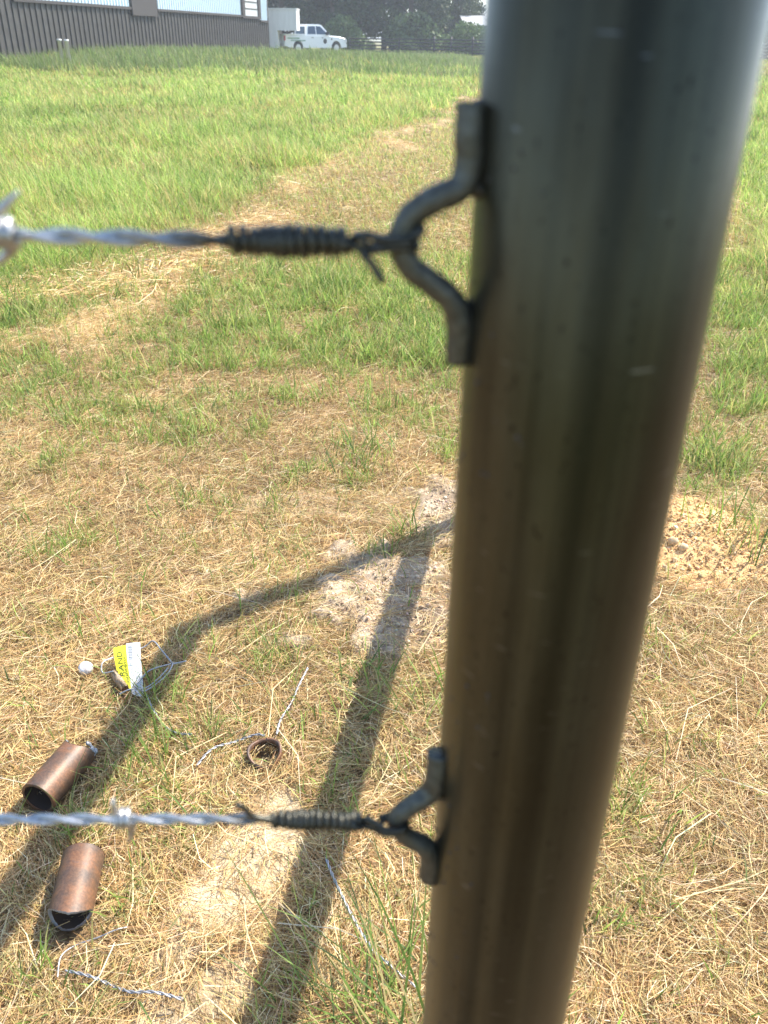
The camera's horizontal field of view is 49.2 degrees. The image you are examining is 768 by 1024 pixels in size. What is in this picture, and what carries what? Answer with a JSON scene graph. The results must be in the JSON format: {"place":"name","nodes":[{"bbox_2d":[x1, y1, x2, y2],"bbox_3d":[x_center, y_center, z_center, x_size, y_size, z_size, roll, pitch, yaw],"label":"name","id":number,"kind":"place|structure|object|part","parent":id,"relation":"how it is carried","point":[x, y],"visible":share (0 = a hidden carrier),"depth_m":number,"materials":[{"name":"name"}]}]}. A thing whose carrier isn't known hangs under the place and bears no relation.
{"place":"outdoors","nodes":[
{"label":"outdoors","id":0,"kind":"place"},
{"bbox_2d":[0,39,767,1023],"bbox_3d":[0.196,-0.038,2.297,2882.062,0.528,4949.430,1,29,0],"label":"ground","id":1,"kind":"structure","parent":0,"point":[204,891],"depth_m":2.25,"materials":[{"name":"soil"}]},
{"bbox_2d":[22,739,97,811],"bbox_3d":[-0.650,0.524,1.694,0.076,0.074,0.148,10,31,15],"label":"cut pipe","id":2,"kind":"object","parent":1,"relation":"on","point":[53,776],"visible":0.97,"depth_m":1.66,"materials":[{"name":"metal"}]},
{"bbox_2d":[57,39,63,60],"bbox_3d":[-12.180,-17.310,31.667,0.168,0.928,0.168,1,29,0],"label":"vent pipe","id":3,"kind":"object","parent":1,"relation":"on","point":[60,46],"visible":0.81,"depth_m":31.55,"materials":[{"name":"white paint"}]},
{"bbox_2d":[64,39,71,63],"bbox_3d":[-11.916,-17.298,31.672,0.168,0.922,0.168,1,29,0],"label":"vent pipe","id":4,"kind":"object","parent":1,"relation":"on","point":[67,46],"visible":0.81,"depth_m":31.55,"materials":[{"name":"white paint"}]},
{"bbox_2d":[48,842,104,930],"bbox_3d":[-0.536,0.658,1.461,0.074,0.074,0.142,-3,30,-6],"label":"cut pipe","id":5,"kind":"object","parent":1,"relation":"on","point":[74,893],"visible":1,"depth_m":1.44,"materials":[{"name":"metal"}]},
{"bbox_2d":[78,661,92,675],"bbox_3d":[-0.709,0.369,1.990,0.034,0.018,0.034,-11,57,7],"label":"bottle cap","id":6,"kind":"object","parent":1,"relation":"on","point":[83,667],"visible":0.97,"depth_m":1.98,"materials":[{"name":"white plastic"}]},
{"bbox_2d":[110,670,128,691],"bbox_3d":[-0.617,0.394,1.956,0.019,0.023,0.065,-22,37,-34],"label":"pipe","id":7,"kind":"object","parent":1,"relation":"on","point":[119,681],"visible":0.91,"depth_m":1.95,"materials":[{"name":"metal"}]},
{"bbox_2d":[0,0,269,58],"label":"metal building","id":8,"kind":"structure","parent":1,"relation":"on","point":[37,25],"depth_m":41.80,"materials":[{"name":"grey metal"}]},
{"bbox_2d":[129,0,157,16],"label":"door","id":9,"kind":"structure","parent":8,"relation":"in","point":[139,7],"depth_m":42.77,"materials":[{"name":"grey metal"}]},
{"bbox_2d":[240,0,260,18],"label":"window","id":10,"kind":"structure","parent":8,"relation":"in","point":[251,9],"depth_m":56.85,"materials":[{"name":"grey glass"}]},
{"bbox_2d":[92,933,185,1023],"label":"grass tuft","id":11,"kind":"object","parent":1,"relation":"on","point":[139,1002],"visible":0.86,"depth_m":1.35,"materials":[{"name":"beige plant"}]},
{"bbox_2d":[268,0,285,7],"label":"tree","id":12,"kind":"object","parent":1,"relation":"on","point":[274,3],"visible":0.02,"depth_m":81.83,"materials":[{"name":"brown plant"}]},
{"bbox_2d":[233,622,321,679],"bbox_3d":[-0.267,0.327,2.033,0.232,0.107,0.189,-6,30,-12],"label":"grass tuft","id":13,"kind":"object","parent":1,"relation":"on","point":[270,652],"visible":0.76,"depth_m":2.04,"materials":[{"name":"beige plant"}]},
{"bbox_2d":[268,8,299,48],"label":"gooseneck trailer","id":14,"kind":"object","parent":1,"relation":"on","point":[284,19],"visible":0.03,"depth_m":62.97,"materials":[{"name":"white paint"}]},
{"bbox_2d":[268,0,316,33],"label":"tree","id":15,"kind":"object","parent":1,"relation":"on","point":[290,2],"visible":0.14,"depth_m":78.52,"materials":[{"name":"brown plant"}]},
{"bbox_2d":[276,0,327,48],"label":"tree","id":16,"kind":"object","parent":1,"relation":"on","point":[286,4],"visible":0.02,"depth_m":83.20,"materials":[{"name":"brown plant"}]},
{"bbox_2d":[280,24,346,50],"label":"pickup truck","id":17,"kind":"object","parent":1,"relation":"on","point":[314,35],"visible":0.69,"depth_m":65.38,"materials":[{"name":"white paint"}]},
{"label":"rear window","id":18,"kind":"part","parent":17,"relation":"part of","materials":[{"name":"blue glass"}]},
{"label":"window","id":19,"kind":"part","parent":17,"relation":"part of","materials":[{"name":"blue glass"}]},
{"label":"window","id":20,"kind":"part","parent":17,"relation":"part of","materials":[{"name":"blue glass"}]},
{"bbox_2d":[205,881,428,1023],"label":"grass tuft","id":21,"kind":"object","parent":1,"relation":"on","point":[329,993],"visible":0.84,"depth_m":1.31,"materials":[{"name":"beige plant"}]},
{"bbox_2d":[219,800,428,1023],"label":"grass tuft","id":22,"kind":"object","parent":1,"relation":"on","point":[383,967],"visible":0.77,"depth_m":1.29,"materials":[{"name":"plant"}]},
{"bbox_2d":[290,0,373,28],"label":"tree","id":23,"kind":"object","parent":1,"relation":"on","point":[352,7],"visible":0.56,"depth_m":76.80,"materials":[{"name":"green plant"}]},
{"bbox_2d":[325,13,360,49],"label":"bush","id":24,"kind":"object","parent":1,"relation":"on","point":[341,22],"visible":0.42,"depth_m":74.95,"materials":[{"name":"green plant"}]},
{"bbox_2d":[309,0,401,39],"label":"tree","id":25,"kind":"object","parent":1,"relation":"on","point":[370,29],"visible":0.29,"depth_m":82.57,"materials":[{"name":"green plant"}]},
{"bbox_2d":[336,27,375,50],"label":"bush","id":26,"kind":"object","parent":1,"relation":"on","point":[346,35],"visible":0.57,"depth_m":74.59,"materials":[{"name":"green plant"}]},
{"bbox_2d":[310,411,422,478],"bbox_3d":[-0.080,-0.269,3.056,0.407,0.158,0.376,-21,36,-33],"label":"grass tuft","id":27,"kind":"object","parent":1,"relation":"on","point":[350,441],"visible":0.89,"depth_m":3.05,"materials":[{"name":"green plant"}]},
{"bbox_2d":[325,633,410,708],"bbox_3d":[-0.034,0.352,1.993,0.217,0.115,0.281,-10,31,-18],"label":"grass tuft","id":28,"kind":"object","parent":1,"relation":"on","point":[369,664],"visible":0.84,"depth_m":2.00,"materials":[{"name":"beige plant"}]},
{"bbox_2d":[347,525,407,568],"bbox_3d":[-0.019,0.083,2.466,0.195,0.104,0.164,-18,34,-30],"label":"grass tuft","id":29,"kind":"object","parent":1,"relation":"on","point":[374,547],"visible":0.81,"depth_m":2.47,"materials":[{"name":"green plant"}]},
{"bbox_2d":[0,120,767,1023],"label":"straw","id":30,"kind":"object","parent":1,"relation":"on","point":[620,994],"visible":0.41,"depth_m":1.88,"materials":[{"name":"beige plant"}]},
{"bbox_2d":[57,926,128,976],"bbox_3d":[-0.488,0.714,1.389,0.128,0.011,0.034,-25,39,-38],"label":"wire offcut","id":31,"kind":"object","parent":30,"relation":"on","point":[84,942],"visible":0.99,"depth_m":1.39,"materials":[{"name":"grey metal"}]},
{"bbox_2d":[65,969,183,1000],"bbox_3d":[-0.415,0.750,1.326,0.205,0.016,0.015,7,30,11],"label":"wire offcut","id":32,"kind":"object","parent":30,"relation":"on","point":[132,991],"visible":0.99,"depth_m":1.32,"materials":[{"name":"grey metal"}]},
{"bbox_2d":[119,667,167,694],"bbox_3d":[-0.547,0.393,1.927,0.125,0.018,0.015,-24,38,-36],"label":"wire offcut","id":33,"kind":"object","parent":30,"relation":"on","point":[147,686],"visible":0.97,"depth_m":1.93,"materials":[{"name":"grey metal"}]},
{"bbox_2d":[101,640,186,691],"bbox_3d":[-0.571,0.363,1.981,0.155,0.021,0.143,21,35,32],"label":"wire loop","id":34,"kind":"object","parent":30,"relation":"on","point":[171,663],"visible":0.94,"depth_m":1.97,"materials":[{"name":"grey metal"}]},
{"bbox_2d":[113,643,143,697],"bbox_3d":[-0.602,0.374,1.974,0.064,0.048,0.157,-7,30,-14],"label":"tag","id":35,"kind":"object","parent":34,"relation":"attached to","point":[123,663],"visible":0.94,"depth_m":1.98,"materials":[{"name":"white paper"}]},
{"bbox_2d":[146,694,191,735],"bbox_3d":[-0.487,0.455,1.858,0.186,0.016,0.027,26,38,37],"label":"wire offcut","id":36,"kind":"object","parent":30,"relation":"on","point":[189,734],"visible":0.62,"depth_m":1.83,"materials":[{"name":"grey metal"}]},
{"bbox_2d":[196,733,264,766],"bbox_3d":[-0.329,0.498,1.779,0.159,0.015,0.031,-17,34,-28],"label":"wire offcut","id":37,"kind":"object","parent":30,"relation":"on","point":[223,744],"visible":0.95,"depth_m":1.79,"materials":[{"name":"grey metal"}]},
{"bbox_2d":[247,738,281,771],"bbox_3d":[-0.251,0.511,1.770,0.073,0.040,0.075,1,29,0],"label":"pipe ring","id":38,"kind":"object","parent":30,"relation":"on","point":[261,742],"visible":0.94,"depth_m":1.77,"materials":[{"name":"metal"}]},
{"bbox_2d":[276,667,308,735],"bbox_3d":[-0.209,0.426,1.905,0.010,0.014,0.222,7,30,11],"label":"wire offcut","id":39,"kind":"object","parent":30,"relation":"on","point":[283,714],"visible":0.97,"depth_m":1.90,"materials":[{"name":"grey"}]},
{"bbox_2d":[325,857,415,987],"bbox_3d":[-0.038,0.695,1.428,0.029,0.017,0.286,-18,34,-29],"label":"wire offcut","id":40,"kind":"object","parent":30,"relation":"on","point":[359,928],"visible":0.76,"depth_m":1.43,"materials":[{"name":"grey metal"}]},
{"bbox_2d":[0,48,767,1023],"bbox_3d":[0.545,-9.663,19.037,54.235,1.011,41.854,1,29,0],"label":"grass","id":41,"kind":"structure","parent":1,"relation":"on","point":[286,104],"depth_m":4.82,"materials":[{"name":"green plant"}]},
{"bbox_2d":[366,0,408,49],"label":"tree","id":42,"kind":"object","parent":1,"relation":"on","point":[403,12],"visible":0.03,"depth_m":90.04,"materials":[{"name":"green plant"}]},
{"bbox_2d":[382,21,418,51],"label":"bush","id":43,"kind":"object","parent":1,"relation":"on","point":[395,32],"visible":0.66,"depth_m":76.78,"materials":[{"name":"green plant"}]},
{"bbox_2d":[377,494,431,541],"bbox_3d":[0.060,0.020,2.571,0.202,0.131,0.208,1,29,0],"label":"grass tuft","id":44,"kind":"object","parent":1,"relation":"on","point":[403,524],"visible":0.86,"depth_m":2.58,"materials":[{"name":"green plant"}]},
{"bbox_2d":[370,0,453,50],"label":"tree","id":45,"kind":"object","parent":1,"relation":"on","point":[434,6],"visible":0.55,"depth_m":77.95,"materials":[{"name":"green plant"}]},
{"bbox_2d":[389,10,448,51],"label":"bush","id":46,"kind":"object","parent":1,"relation":"on","point":[431,32],"visible":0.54,"depth_m":77.15,"materials":[{"name":"green plant"}]},
{"bbox_2d":[404,0,482,41],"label":"tree","id":47,"kind":"object","parent":1,"relation":"on","point":[458,6],"visible":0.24,"depth_m":82.90,"materials":[{"name":"green plant"}]},
{"bbox_2d":[436,20,483,55],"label":"bush","id":48,"kind":"object","parent":1,"relation":"on","point":[474,30],"visible":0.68,"depth_m":74.17,"materials":[{"name":"green plant"}]},
{"bbox_2d":[449,0,484,25],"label":"tree","id":49,"kind":"object","parent":1,"relation":"on","point":[481,8],"visible":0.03,"depth_m":85.39,"materials":[{"name":"green plant"}]},
{"bbox_2d":[458,15,483,51],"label":"house","id":50,"kind":"structure","parent":1,"relation":"on","point":[477,19],"depth_m":80.45,"materials":[{"name":"grey"}]},
{"bbox_2d":[463,25,483,54],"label":"bush","id":51,"kind":"object","parent":1,"relation":"on","point":[476,47],"visible":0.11,"depth_m":75.13,"materials":[{"name":"green plant"}]},
{"bbox_2d":[309,475,767,654],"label":"dirt clods","id":52,"kind":"object","parent":1,"relation":"on","point":[674,526],"visible":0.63,"depth_m":2.44,"materials":[{"name":"soil"}]},
{"bbox_2d":[349,36,767,57],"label":"pipe rail fence","id":53,"kind":"object","parent":1,"relation":"on","point":[434,43],"visible":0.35,"depth_m":71.57,"materials":[{"name":"grey metal"}]},
{"bbox_2d":[387,0,767,1023],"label":"fence post","id":54,"kind":"object","parent":1,"relation":"on","point":[599,150],"visible":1,"depth_m":0.25,"materials":[{"name":"metal"}]},
{"bbox_2d":[0,798,409,845],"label":"barbed wire","id":55,"kind":"object","parent":54,"relation":"attached to","point":[300,819],"visible":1,"depth_m":0.36,"materials":[{"name":"grey metal"}]},
{"bbox_2d":[0,190,426,284],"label":"barbed wire","id":56,"kind":"object","parent":54,"relation":"attached to","point":[287,240],"visible":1,"depth_m":0.24,"materials":[{"name":"grey metal"}]},
{"bbox_2d":[668,536,677,544],"bbox_3d":[0.864,0.087,2.510,0.032,0.030,0.030,1,29,0],"label":"stone","id":57,"kind":"object","parent":1,"relation":"on","point":[674,540],"visible":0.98,"depth_m":2.50,"materials":[{"name":"beige stone"}]},
{"bbox_2d":[678,543,687,550],"bbox_3d":[0.881,0.103,2.473,0.031,0.023,0.026,1,29,0],"label":"stone","id":58,"kind":"object","parent":1,"relation":"on","point":[682,548],"visible":0.99,"depth_m":2.46,"materials":[{"name":"beige stone"}]},
{"bbox_2d":[676,421,767,484],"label":"grass tuft","id":59,"kind":"object","parent":1,"relation":"on","point":[715,439],"visible":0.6,"depth_m":2.99,"materials":[{"name":"plant"}]},
{"bbox_2d":[681,473,767,565],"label":"grass tuft","id":60,"kind":"object","parent":1,"relation":"on","point":[752,522],"visible":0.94,"depth_m":2.55,"materials":[{"name":"plant"}]},
{"bbox_2d":[763,38,767,58],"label":"tree","id":61,"kind":"object","parent":1,"relation":"on","point":[766,49],"visible":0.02,"depth_m":80.15,"materials":[{"name":"green plant"}]},
{"bbox_2d":[0,39,767,80],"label":"tall grass","id":62,"kind":"structure","parent":0,"point":[441,59],"depth_m":33.90,"materials":[{"name":"green plant"}]},
{"bbox_2d":[291,0,484,37],"label":"sky","id":63,"kind":"structure","parent":0,"point":[479,0],"materials":[{"name":"white"}]}
]}

